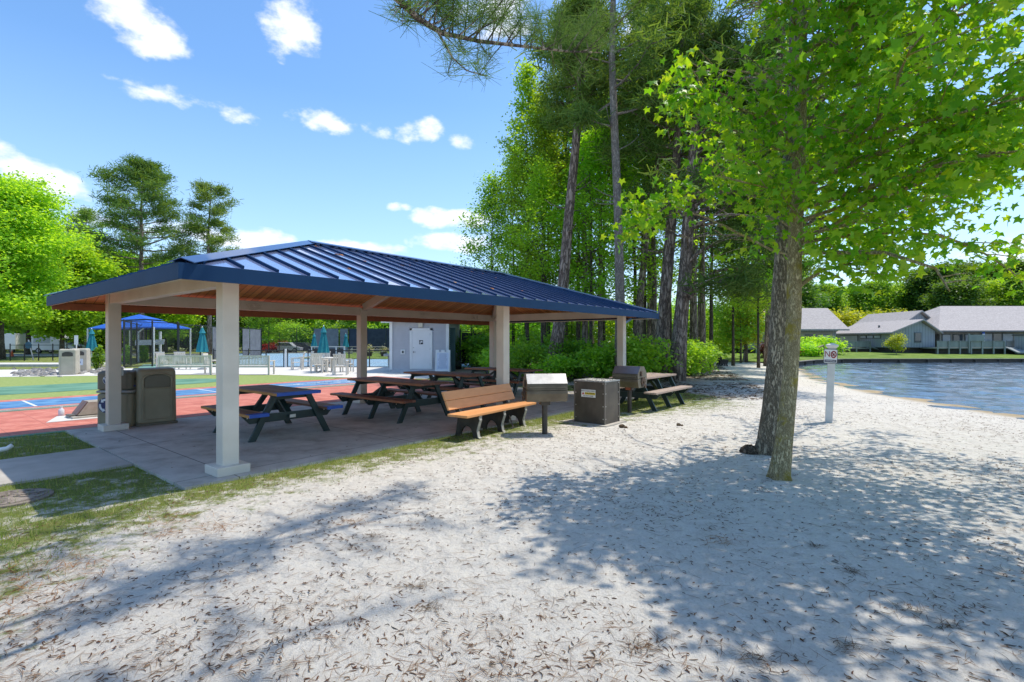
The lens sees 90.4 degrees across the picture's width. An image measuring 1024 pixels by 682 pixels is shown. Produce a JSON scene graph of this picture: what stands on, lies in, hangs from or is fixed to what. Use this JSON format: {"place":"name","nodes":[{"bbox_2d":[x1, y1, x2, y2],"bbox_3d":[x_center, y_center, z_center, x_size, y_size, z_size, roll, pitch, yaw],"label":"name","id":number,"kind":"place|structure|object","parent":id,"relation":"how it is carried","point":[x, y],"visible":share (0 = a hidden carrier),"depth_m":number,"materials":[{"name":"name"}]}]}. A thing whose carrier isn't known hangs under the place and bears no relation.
{"place":"outdoors","nodes":[
{"label":"outdoors","id":0,"kind":"place"},
{"bbox_2d":[31,336,84,352],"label":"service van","id":1,"kind":"object","parent":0,"point":[46,344],"visible":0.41,"depth_m":65.05,"materials":[{"name":"white metal"}]},
{"bbox_2d":[0,447,131,486],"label":"concrete path","id":2,"kind":"structure","parent":0,"point":[42,467],"depth_m":6.48,"materials":[{"name":"concrete"}]},
{"bbox_2d":[0,367,462,378],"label":"patio","id":3,"kind":"structure","parent":0,"point":[374,371],"depth_m":25.80,"materials":[{"name":"concrete"}]},
{"bbox_2d":[10,366,124,376],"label":"river stones","id":4,"kind":"object","parent":3,"relation":"on","point":[39,371],"visible":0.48,"depth_m":25.13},
{"bbox_2d":[58,349,79,374],"bbox_3d":[-21.127,0.988,24.292,0.680,1.225,0.702,0,0,-28],"label":"trash bin","id":5,"kind":"object","parent":3,"relation":"on","point":[69,361],"visible":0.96,"depth_m":24.02,"materials":[{"name":"beige plastic"}]},
{"bbox_2d":[158,355,215,374],"bbox_3d":[-15.423,1.140,24.262,2.490,0.920,0.635,0,0,-2],"label":"slat bench","id":6,"kind":"object","parent":3,"relation":"on","point":[182,365],"visible":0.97,"depth_m":23.98,"materials":[{"name":"white wood"}]},
{"bbox_2d":[239,355,274,374],"bbox_3d":[-12.675,1.140,24.262,2.490,0.920,0.635,0,0,-1],"label":"slat bench","id":7,"kind":"object","parent":3,"relation":"on","point":[255,365],"visible":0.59,"depth_m":23.99,"materials":[{"name":"white wood"}]},
{"bbox_2d":[239,353,469,366],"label":"tennis court","id":8,"kind":"object","parent":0,"point":[294,356],"visible":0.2,"depth_m":41.56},
{"bbox_2d":[0,346,1023,681],"bbox_3d":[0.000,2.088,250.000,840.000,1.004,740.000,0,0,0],"label":"ground","id":9,"kind":"structure","parent":0,"point":[234,544],"depth_m":3.78,"materials":[{"name":"sand"}]},
{"bbox_2d":[0,488,53,508],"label":"manhole cover","id":10,"kind":"object","parent":9,"relation":"on","point":[34,495],"visible":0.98,"depth_m":5.16,"materials":[{"name":"metal"}]},
{"bbox_2d":[0,166,107,359],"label":"leafy tree","id":11,"kind":"object","parent":9,"relation":"on","point":[25,202],"visible":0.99,"depth_m":43.77,"materials":[{"name":"green plant"}]},
{"bbox_2d":[7,227,143,355],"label":"leafy tree","id":12,"kind":"object","parent":9,"relation":"on","point":[79,323],"visible":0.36,"depth_m":51.81,"materials":[{"name":"green plant"}]},
{"bbox_2d":[60,206,116,347],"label":"pine tree","id":13,"kind":"object","parent":9,"relation":"on","point":[81,216],"visible":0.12,"depth_m":71.28,"materials":[{"name":"green plant"}]},
{"bbox_2d":[93,245,159,352],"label":"leafy tree","id":14,"kind":"object","parent":9,"relation":"on","point":[125,314],"visible":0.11,"depth_m":64.47,"materials":[{"name":"green plant"}]},
{"bbox_2d":[61,149,216,350],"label":"pine tree","id":15,"kind":"object","parent":9,"relation":"on","point":[136,171],"visible":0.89,"depth_m":58.53,"materials":[{"name":"green plant"}]},
{"bbox_2d":[87,314,190,363],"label":"shade canopy","id":16,"kind":"object","parent":9,"relation":"on","point":[145,320],"visible":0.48,"depth_m":41.57,"materials":[{"name":"blue fabric"}]},
{"bbox_2d":[123,319,177,367],"bbox_3d":[-22.488,0.200,31.802,0.105,3.000,3.778,0,0,13],"label":"chain link fence","id":17,"kind":"object","parent":9,"relation":"on","point":[151,343],"visible":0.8,"depth_m":31.55,"materials":[{"name":"black"}]},
{"bbox_2d":[0,375,336,399],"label":"pale turf","id":18,"kind":"structure","parent":9,"relation":"on","point":[49,380],"depth_m":20.03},
{"bbox_2d":[0,379,215,394],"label":"putting green","id":19,"kind":"object","parent":18,"relation":"on","point":[44,388],"visible":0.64,"depth_m":17.37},
{"bbox_2d":[144,259,206,352],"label":"leafy tree","id":20,"kind":"object","parent":9,"relation":"on","point":[190,320],"visible":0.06,"depth_m":69.31,"materials":[{"name":"green plant"}]},
{"bbox_2d":[164,177,242,353],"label":"pine tree","id":21,"kind":"object","parent":9,"relation":"on","point":[206,191],"visible":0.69,"depth_m":61.39,"materials":[{"name":"green plant"}]},
{"bbox_2d":[0,376,409,409],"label":"lane border","id":22,"kind":"object","parent":9,"relation":"on","point":[176,389],"visible":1,"depth_m":15.14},
{"bbox_2d":[0,379,355,408],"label":"shuffleboard lane","id":23,"kind":"structure","parent":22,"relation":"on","point":[40,402],"depth_m":14.05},
{"bbox_2d":[178,322,261,363],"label":"chain link fence","id":24,"kind":"object","parent":9,"relation":"on","point":[255,336],"visible":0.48,"depth_m":44.17,"materials":[{"name":"black"}]},
{"bbox_2d":[0,379,480,436],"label":"red court","id":25,"kind":"object","parent":9,"relation":"on","point":[12,423],"visible":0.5,"depth_m":11.33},
{"bbox_2d":[46,399,97,422],"bbox_3d":[-8.952,1.422,10.669,1.000,0.337,1.360,0,0,38],"label":"board","id":26,"kind":"object","parent":25,"relation":"on","point":[85,409],"visible":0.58,"depth_m":10.53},
{"bbox_2d":[239,317,302,351],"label":"leafy tree","id":27,"kind":"object","parent":9,"relation":"on","point":[275,327],"visible":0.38,"depth_m":66.04,"materials":[{"name":"green plant"}]},
{"bbox_2d":[262,320,322,343],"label":"shrub","id":28,"kind":"object","parent":9,"relation":"on","point":[300,327],"visible":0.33,"depth_m":82.20,"materials":[{"name":"green plant"}]},
{"bbox_2d":[262,327,348,352],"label":"chain link fence","id":29,"kind":"object","parent":9,"relation":"on","point":[332,336],"visible":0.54,"depth_m":66.31,"materials":[{"name":"black"}]},
{"bbox_2d":[287,348,388,366],"bbox_3d":[-10.586,1.075,31.113,6.329,1.250,0.095,0,0,0],"label":"chain link fence","id":30,"kind":"object","parent":9,"relation":"on","point":[348,355],"visible":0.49,"depth_m":31.09,"materials":[{"name":"black"}]},
{"bbox_2d":[65,387,632,489],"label":"concrete slab","id":31,"kind":"structure","parent":9,"relation":"on","point":[160,450],"depth_m":8.19,"materials":[{"name":"concrete"}]},
{"bbox_2d":[96,370,135,426],"bbox_3d":[-7.270,1.058,9.450,0.660,1.025,0.420,0,0,0],"label":"recycling bin","id":32,"kind":"object","parent":31,"relation":"on","point":[128,383],"visible":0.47,"depth_m":9.26,"materials":[{"name":"grey plastic"}]},
{"bbox_2d":[132,367,177,426],"bbox_3d":[-6.864,1.040,9.744,0.638,1.061,0.660,0,0,43],"label":"trash bin","id":33,"kind":"object","parent":31,"relation":"on","point":[155,397],"visible":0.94,"depth_m":9.53,"materials":[{"name":"grey plastic"}]},
{"bbox_2d":[201,384,342,442],"bbox_3d":[-4.154,1.194,8.816,1.836,0.752,1.586,0,0,39],"label":"picnic table","id":34,"kind":"object","parent":31,"relation":"on","point":[281,400],"visible":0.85,"depth_m":8.58,"materials":[{"name":"brown wood"}]},
{"bbox_2d":[43,240,658,477],"bbox_3d":[-2.014,-0.146,11.572,6.360,3.433,11.960,0,0,39],"label":"picnic shelter","id":35,"kind":"object","parent":31,"relation":"on","point":[307,279],"visible":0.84,"depth_m":8.98,"materials":[{"name":"metal"}]},
{"bbox_2d":[330,377,449,423],"bbox_3d":[-2.459,1.198,10.776,2.440,0.745,1.582,0,0,39],"label":"picnic table","id":36,"kind":"object","parent":31,"relation":"on","point":[382,394],"visible":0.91,"depth_m":10.48,"materials":[{"name":"red wood"}]},
{"bbox_2d":[398,370,495,397],"bbox_3d":[-1.731,1.198,13.204,2.440,0.745,1.582,0,0,39],"label":"picnic table","id":37,"kind":"object","parent":31,"relation":"on","point":[460,384],"visible":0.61,"depth_m":12.92,"materials":[{"name":"red wood"}]},
{"bbox_2d":[458,367,542,396],"bbox_3d":[-0.285,1.198,15.249,2.440,0.745,1.582,0,0,39],"label":"picnic table","id":38,"kind":"object","parent":31,"relation":"on","point":[515,382],"visible":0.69,"depth_m":14.90,"materials":[{"name":"red wood"}]},
{"bbox_2d":[349,327,388,351],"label":"chain link fence","id":39,"kind":"object","parent":9,"relation":"on","point":[377,337],"visible":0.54,"depth_m":66.72,"materials":[{"name":"black"}]},
{"bbox_2d":[0,507,749,627],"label":"rusty straw","id":40,"kind":"object","parent":9,"relation":"on","point":[57,592],"visible":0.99,"depth_m":3.61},
{"bbox_2d":[0,392,761,586],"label":"grass","id":41,"kind":"structure","parent":9,"relation":"on","point":[142,477],"depth_m":5.59,"materials":[{"name":"plant"}]},
{"bbox_2d":[381,322,462,371],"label":"bathhouse","id":42,"kind":"structure","parent":9,"relation":"on","point":[414,346],"depth_m":26.16,"materials":[{"name":"grey"}]},
{"bbox_2d":[412,330,429,368],"bbox_3d":[-4.668,0.441,26.116,0.940,1.978,0.082,0,0,0],"label":"door","id":43,"kind":"structure","parent":42,"relation":"in","point":[420,338],"depth_m":26.14,"materials":[{"name":"grey metal"}]},
{"bbox_2d":[456,333,510,366],"bbox_3d":[-1.850,0.566,29.869,4.133,2.230,3.690,0,0,-11],"label":"shrub","id":44,"kind":"object","parent":9,"relation":"on","point":[475,340],"visible":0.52,"depth_m":29.27,"materials":[{"name":"green plant"}]},
{"bbox_2d":[450,167,519,272],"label":"leafy tree","id":45,"kind":"object","parent":9,"relation":"on","point":[469,245],"visible":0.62,"depth_m":31.59,"materials":[{"name":"green plant"}]},
{"bbox_2d":[441,383,535,438],"bbox_3d":[-0.378,1.222,9.103,0.620,0.766,2.160,0,0,33],"label":"park bench","id":46,"kind":"object","parent":9,"relation":"on","point":[483,416],"visible":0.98,"depth_m":8.97,"materials":[{"name":"brown wood"}]},
{"bbox_2d":[467,140,541,346],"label":"leafy tree","id":47,"kind":"object","parent":9,"relation":"on","point":[497,219],"visible":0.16,"depth_m":32.52,"materials":[{"name":"green plant"}]},
{"bbox_2d":[368,0,643,89],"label":"overhanging pine","id":48,"kind":"object","parent":9,"relation":"on","point":[450,15],"visible":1,"depth_m":4.85,"materials":[{"name":"green plant"}]},
{"bbox_2d":[0,370,1023,681],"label":"leaf chips","id":49,"kind":"object","parent":9,"relation":"on","point":[516,528],"visible":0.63,"depth_m":3.49,"materials":[{"name":"plant"}]},
{"bbox_2d":[0,391,1023,681],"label":"pine straw","id":50,"kind":"object","parent":9,"relation":"on","point":[492,597],"visible":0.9,"depth_m":3.00,"materials":[{"name":"plant"}]},
{"bbox_2d":[0,396,1023,681],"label":"fallen catkins","id":51,"kind":"object","parent":9,"relation":"on","point":[512,578],"visible":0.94,"depth_m":3.09,"materials":[{"name":"plant"}]},
{"bbox_2d":[478,56,567,364],"bbox_3d":[0.874,-6.956,27.938,5.278,17.400,5.551,0,0,42],"label":"leafy tree","id":52,"kind":"object","parent":9,"relation":"on","point":[526,73],"visible":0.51,"depth_m":27.64,"materials":[{"name":"green plant"}]},
{"bbox_2d":[501,261,552,343],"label":"leafy tree","id":53,"kind":"object","parent":9,"relation":"on","point":[536,332],"visible":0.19,"depth_m":32.82,"materials":[{"name":"green plant"}]},
{"bbox_2d":[509,340,546,376],"bbox_3d":[0.510,0.814,23.088,2.804,1.695,3.141,0,0,-25],"label":"shrub","id":54,"kind":"object","parent":9,"relation":"on","point":[525,354],"visible":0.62,"depth_m":22.46,"materials":[{"name":"green plant"}]},
{"bbox_2d":[486,151,588,347],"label":"leafy tree","id":55,"kind":"object","parent":9,"relation":"on","point":[541,193],"visible":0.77,"depth_m":24.18,"materials":[{"name":"green plant"}]},
{"bbox_2d":[486,83,594,343],"bbox_3d":[1.696,-5.786,26.569,5.355,15.019,5.092,0,0,-29],"label":"leafy tree","id":56,"kind":"object","parent":9,"relation":"on","point":[540,142],"visible":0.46,"depth_m":26.23,"materials":[{"name":"green plant"}]},
{"bbox_2d":[522,373,567,433],"bbox_3d":[0.570,1.129,8.746,0.790,1.142,0.549,0,0,-8],"label":"charcoal grill","id":57,"kind":"object","parent":9,"relation":"on","point":[544,390],"visible":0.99,"depth_m":8.58,"materials":[{"name":"grey metal"}]},
{"bbox_2d":[527,352,582,378],"bbox_3d":[1.724,1.052,20.332,2.244,1.210,2.374,0,0,-2],"label":"shrub","id":58,"kind":"object","parent":9,"relation":"on","point":[560,364],"visible":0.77,"depth_m":19.96,"materials":[{"name":"green plant"}]},
{"bbox_2d":[531,336,600,377],"bbox_3d":[2.564,0.731,22.128,3.472,1.874,3.099,0,0,8],"label":"shrub","id":59,"kind":"object","parent":9,"relation":"on","point":[576,346],"visible":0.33,"depth_m":21.70,"materials":[{"name":"green plant"}]},
{"bbox_2d":[538,259,610,342],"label":"leafy tree","id":60,"kind":"object","parent":9,"relation":"on","point":[571,329],"visible":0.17,"depth_m":30.29,"materials":[{"name":"green plant"}]},
{"bbox_2d":[528,53,622,342],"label":"leafy tree","id":61,"kind":"object","parent":9,"relation":"on","point":[577,323],"visible":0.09,"depth_m":28.63,"materials":[{"name":"green plant"}]},
{"bbox_2d":[528,10,623,369],"bbox_3d":[3.462,-8.571,26.210,5.260,20.635,5.614,0,0,3],"label":"pine tree","id":62,"kind":"object","parent":9,"relation":"on","point":[585,329],"visible":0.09,"depth_m":25.91,"materials":[{"name":"green plant"}]},
{"bbox_2d":[511,0,654,366],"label":"pine tree","id":63,"kind":"object","parent":9,"relation":"on","point":[599,86],"visible":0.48,"depth_m":21.45,"materials":[{"name":"green plant"}]},
{"bbox_2d":[536,121,648,374],"bbox_3d":[3.881,-4.333,23.697,5.591,12.153,5.734,0,0,41],"label":"leafy tree","id":64,"kind":"object","parent":9,"relation":"on","point":[592,171],"visible":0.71,"depth_m":23.67,"materials":[{"name":"green plant"}]},
{"bbox_2d":[559,378,626,426],"bbox_3d":[1.601,1.197,10.076,1.050,0.906,0.840,0,0,39],"label":"ash bin","id":65,"kind":"object","parent":9,"relation":"on","point":[596,401],"visible":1,"depth_m":9.79,"materials":[{"name":"metal"}]},
{"bbox_2d":[560,47,631,346],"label":"pine tree","id":66,"kind":"object","parent":9,"relation":"on","point":[600,330],"visible":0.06,"depth_m":28.89,"materials":[{"name":"green plant"}]},
{"bbox_2d":[567,343,639,378],"bbox_3d":[3.627,0.869,20.467,2.992,1.614,3.165,0,0,-11],"label":"shrub","id":67,"kind":"object","parent":9,"relation":"on","point":[602,367],"visible":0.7,"depth_m":19.76,"materials":[{"name":"green plant"}]},
{"bbox_2d":[543,0,690,366],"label":"pine tree","id":68,"kind":"object","parent":9,"relation":"on","point":[581,112],"visible":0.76,"depth_m":19.31,"materials":[{"name":"green plant"}]},
{"bbox_2d":[612,366,646,412],"bbox_3d":[2.612,1.129,11.371,0.710,1.142,0.549,0,0,39],"label":"charcoal grill","id":69,"kind":"object","parent":9,"relation":"on","point":[631,378],"visible":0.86,"depth_m":11.23,"materials":[{"name":"grey metal"}]},
{"bbox_2d":[594,124,677,328],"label":"leafy tree","id":70,"kind":"object","parent":9,"relation":"on","point":[634,265],"visible":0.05,"depth_m":30.91,"materials":[{"name":"green plant"}]},
{"bbox_2d":[596,332,682,378],"bbox_3d":[4.929,0.649,20.409,3.394,2.052,3.802,0,0,-16],"label":"shrub","id":71,"kind":"object","parent":9,"relation":"on","point":[635,347],"visible":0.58,"depth_m":19.85,"materials":[{"name":"green plant"}]},
{"bbox_2d":[586,120,709,344],"bbox_3d":[6.878,-4.645,25.036,5.885,12.792,6.036,0,0,-28],"label":"leafy tree","id":72,"kind":"object","parent":9,"relation":"on","point":[648,270],"visible":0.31,"depth_m":24.69,"materials":[{"name":"green plant"}]},
{"bbox_2d":[606,1,690,342],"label":"pine tree","id":73,"kind":"object","parent":9,"relation":"on","point":[632,20],"visible":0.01,"depth_m":26.15,"materials":[{"name":"green plant"}]},
{"bbox_2d":[609,373,691,411],"bbox_3d":[3.289,1.228,12.641,1.582,0.745,2.300,0,0,39],"label":"picnic table","id":74,"kind":"object","parent":9,"relation":"on","point":[653,391],"visible":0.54,"depth_m":12.34,"materials":[{"name":"brown wood"}]},
{"bbox_2d":[584,17,718,341],"bbox_3d":[6.880,-6.464,22.996,6.994,16.465,7.504,0,0,0],"label":"pine tree","id":75,"kind":"object","parent":9,"relation":"on","point":[637,330],"visible":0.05,"depth_m":23.76,"materials":[{"name":"green plant"}]},
{"bbox_2d":[591,2,721,337],"bbox_3d":[7.176,-9.106,27.950,7.690,21.721,8.207,0,0,-43],"label":"pine tree","id":76,"kind":"object","parent":9,"relation":"on","point":[649,306],"visible":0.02,"depth_m":27.88,"materials":[{"name":"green plant"}]},
{"bbox_2d":[606,0,709,344],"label":"pine tree","id":77,"kind":"object","parent":9,"relation":"on","point":[654,285],"visible":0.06,"depth_m":24.36,"materials":[{"name":"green plant"}]},
{"bbox_2d":[361,532,967,672],"bbox_3d":[0.668,1.590,3.346,3.880,0.043,1.832,0,0,0],"label":"dark straw","id":78,"kind":"object","parent":9,"relation":"on","point":[752,652],"visible":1,"depth_m":2.79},
{"bbox_2d":[568,366,763,399],"bbox_3d":[7.196,1.583,22.901,6.819,0.076,21.773,0,0,20],"label":"path straw","id":79,"kind":"object","parent":9,"relation":"on","point":[759,391],"visible":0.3,"depth_m":17.75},
{"bbox_2d":[647,11,725,350],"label":"pine tree","id":80,"kind":"object","parent":9,"relation":"on","point":[693,320],"depth_m":28.81,"materials":[{"name":"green plant"}]},
{"bbox_2d":[590,0,784,378],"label":"pine tree","id":81,"kind":"object","parent":9,"relation":"on","point":[695,8],"visible":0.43,"depth_m":21.00,"materials":[{"name":"green plant"}]},
{"bbox_2d":[670,338,723,374],"bbox_3d":[8.457,0.773,24.063,2.952,1.784,3.306,0,0,-7],"label":"shrub","id":82,"kind":"object","parent":9,"relation":"on","point":[700,352],"visible":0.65,"depth_m":23.59,"materials":[{"name":"green plant"}]},
{"bbox_2d":[661,0,732,372],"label":"pine tree","id":83,"kind":"object","parent":9,"relation":"on","point":[702,314],"visible":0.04,"depth_m":25.91,"materials":[{"name":"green plant"}]},
{"bbox_2d":[673,133,738,366],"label":"leafy tree","id":84,"kind":"object","parent":9,"relation":"on","point":[714,253],"visible":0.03,"depth_m":30.91,"materials":[{"name":"green plant"}]},
{"bbox_2d":[687,304,756,358],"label":"tree","id":85,"kind":"object","parent":9,"relation":"on","point":[718,342],"visible":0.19,"depth_m":40.69,"materials":[{"name":"green plant"}]},
{"bbox_2d":[697,185,770,365],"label":"leafy tree","id":86,"kind":"object","parent":9,"relation":"on","point":[732,309],"visible":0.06,"depth_m":32.91,"materials":[{"name":"green plant"}]},
{"bbox_2d":[706,263,765,362],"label":"leafy tree","id":87,"kind":"object","parent":9,"relation":"on","point":[740,334],"visible":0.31,"depth_m":36.77,"materials":[{"name":"green plant"}]},
{"bbox_2d":[706,210,772,367],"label":"leafy tree","id":88,"kind":"object","parent":9,"relation":"on","point":[762,305],"visible":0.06,"depth_m":30.93,"materials":[{"name":"green plant"}]},
{"bbox_2d":[716,297,764,361],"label":"crape tree","id":89,"kind":"object","parent":9,"relation":"on","point":[748,340],"visible":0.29,"depth_m":37.43,"materials":[{"name":"green plant"}]},
{"bbox_2d":[611,10,892,380],"bbox_3d":[8.978,-5.452,18.979,10.407,14.466,9.232,0,0,0],"label":"pine tree","id":90,"kind":"object","parent":9,"relation":"on","point":[735,281],"visible":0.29,"depth_m":19.28,"materials":[{"name":"green plant"}]},
{"bbox_2d":[642,0,929,259],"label":"pine tree","id":91,"kind":"object","parent":9,"relation":"on","point":[762,24],"visible":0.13,"depth_m":17.80,"materials":[{"name":"green plant"}]},
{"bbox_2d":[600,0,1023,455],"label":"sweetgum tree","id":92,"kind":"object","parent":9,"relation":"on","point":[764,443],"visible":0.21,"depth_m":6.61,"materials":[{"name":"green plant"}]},
{"bbox_2d":[823,343,838,422],"bbox_3d":[6.256,0.920,10.034,0.242,1.760,0.210,3,0,30],"label":"sign post","id":93,"kind":"object","parent":9,"relation":"on","point":[830,358],"visible":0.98,"depth_m":9.97,"materials":[{"name":"white paint"}]},
{"bbox_2d":[643,0,1023,480],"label":"sweetgum tree","id":94,"kind":"object","parent":9,"relation":"on","point":[981,163],"visible":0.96,"depth_m":5.29,"materials":[{"name":"green plant"}]},
{"bbox_2d":[799,358,1023,364],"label":"lake bulkhead","id":95,"kind":"object","parent":9,"relation":"on","point":[919,360],"visible":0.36,"depth_m":41.68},
{"bbox_2d":[0,0,1023,339],"label":"sky","id":96,"kind":"structure","parent":0,"point":[327,124],"materials":[{"name":"blue"}]},
{"bbox_2d":[297,350,1023,361],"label":"lawn","id":97,"kind":"structure","parent":0,"point":[862,355],"depth_m":45.36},
{"bbox_2d":[802,270,826,307],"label":"leafy tree","id":98,"kind":"object","parent":97,"relation":"on","point":[809,301],"visible":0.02,"depth_m":71.99,"materials":[{"name":"green plant"}]},
{"bbox_2d":[763,308,878,351],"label":"lake house","id":99,"kind":"structure","parent":97,"relation":"on","point":[818,322],"depth_m":55.34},
{"bbox_2d":[800,334,851,354],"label":"shrub","id":100,"kind":"object","parent":97,"relation":"on","point":[824,341],"visible":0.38,"depth_m":48.39,"materials":[{"name":"green plant"}]},
{"bbox_2d":[815,281,854,313],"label":"leafy tree","id":101,"kind":"object","parent":97,"relation":"on","point":[839,300],"visible":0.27,"depth_m":97.63,"materials":[{"name":"green plant"}]},
{"bbox_2d":[845,278,915,313],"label":"leafy tree","id":102,"kind":"object","parent":97,"relation":"on","point":[882,300],"visible":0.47,"depth_m":97.60,"materials":[{"name":"green plant"}]},
{"bbox_2d":[836,310,942,352],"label":"lake house","id":103,"kind":"structure","parent":97,"relation":"on","point":[917,328],"depth_m":52.48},
{"bbox_2d":[894,258,967,311],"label":"leafy tree","id":104,"kind":"object","parent":97,"relation":"on","point":[918,287],"visible":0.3,"depth_m":96.28,"materials":[{"name":"green plant"}]},
{"bbox_2d":[918,274,1000,310],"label":"leafy tree","id":105,"kind":"object","parent":97,"relation":"on","point":[962,295],"visible":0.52,"depth_m":82.18,"materials":[{"name":"green plant"}]},
{"bbox_2d":[923,306,1023,353],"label":"lake house","id":106,"kind":"structure","parent":97,"relation":"on","point":[962,328],"depth_m":51.34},
{"bbox_2d":[977,278,1023,305],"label":"leafy tree","id":107,"kind":"object","parent":97,"relation":"on","point":[996,289],"visible":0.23,"depth_m":83.82,"materials":[{"name":"green plant"}]},
{"bbox_2d":[982,268,1023,305],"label":"leafy tree","id":108,"kind":"object","parent":97,"relation":"on","point":[1018,287],"visible":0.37,"depth_m":82.56,"materials":[{"name":"green plant"}]},
{"bbox_2d":[799,362,1023,419],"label":"lake water","id":109,"kind":"structure","parent":0,"point":[995,387],"depth_m":22.31,"materials":[{"name":"blue liquid"}]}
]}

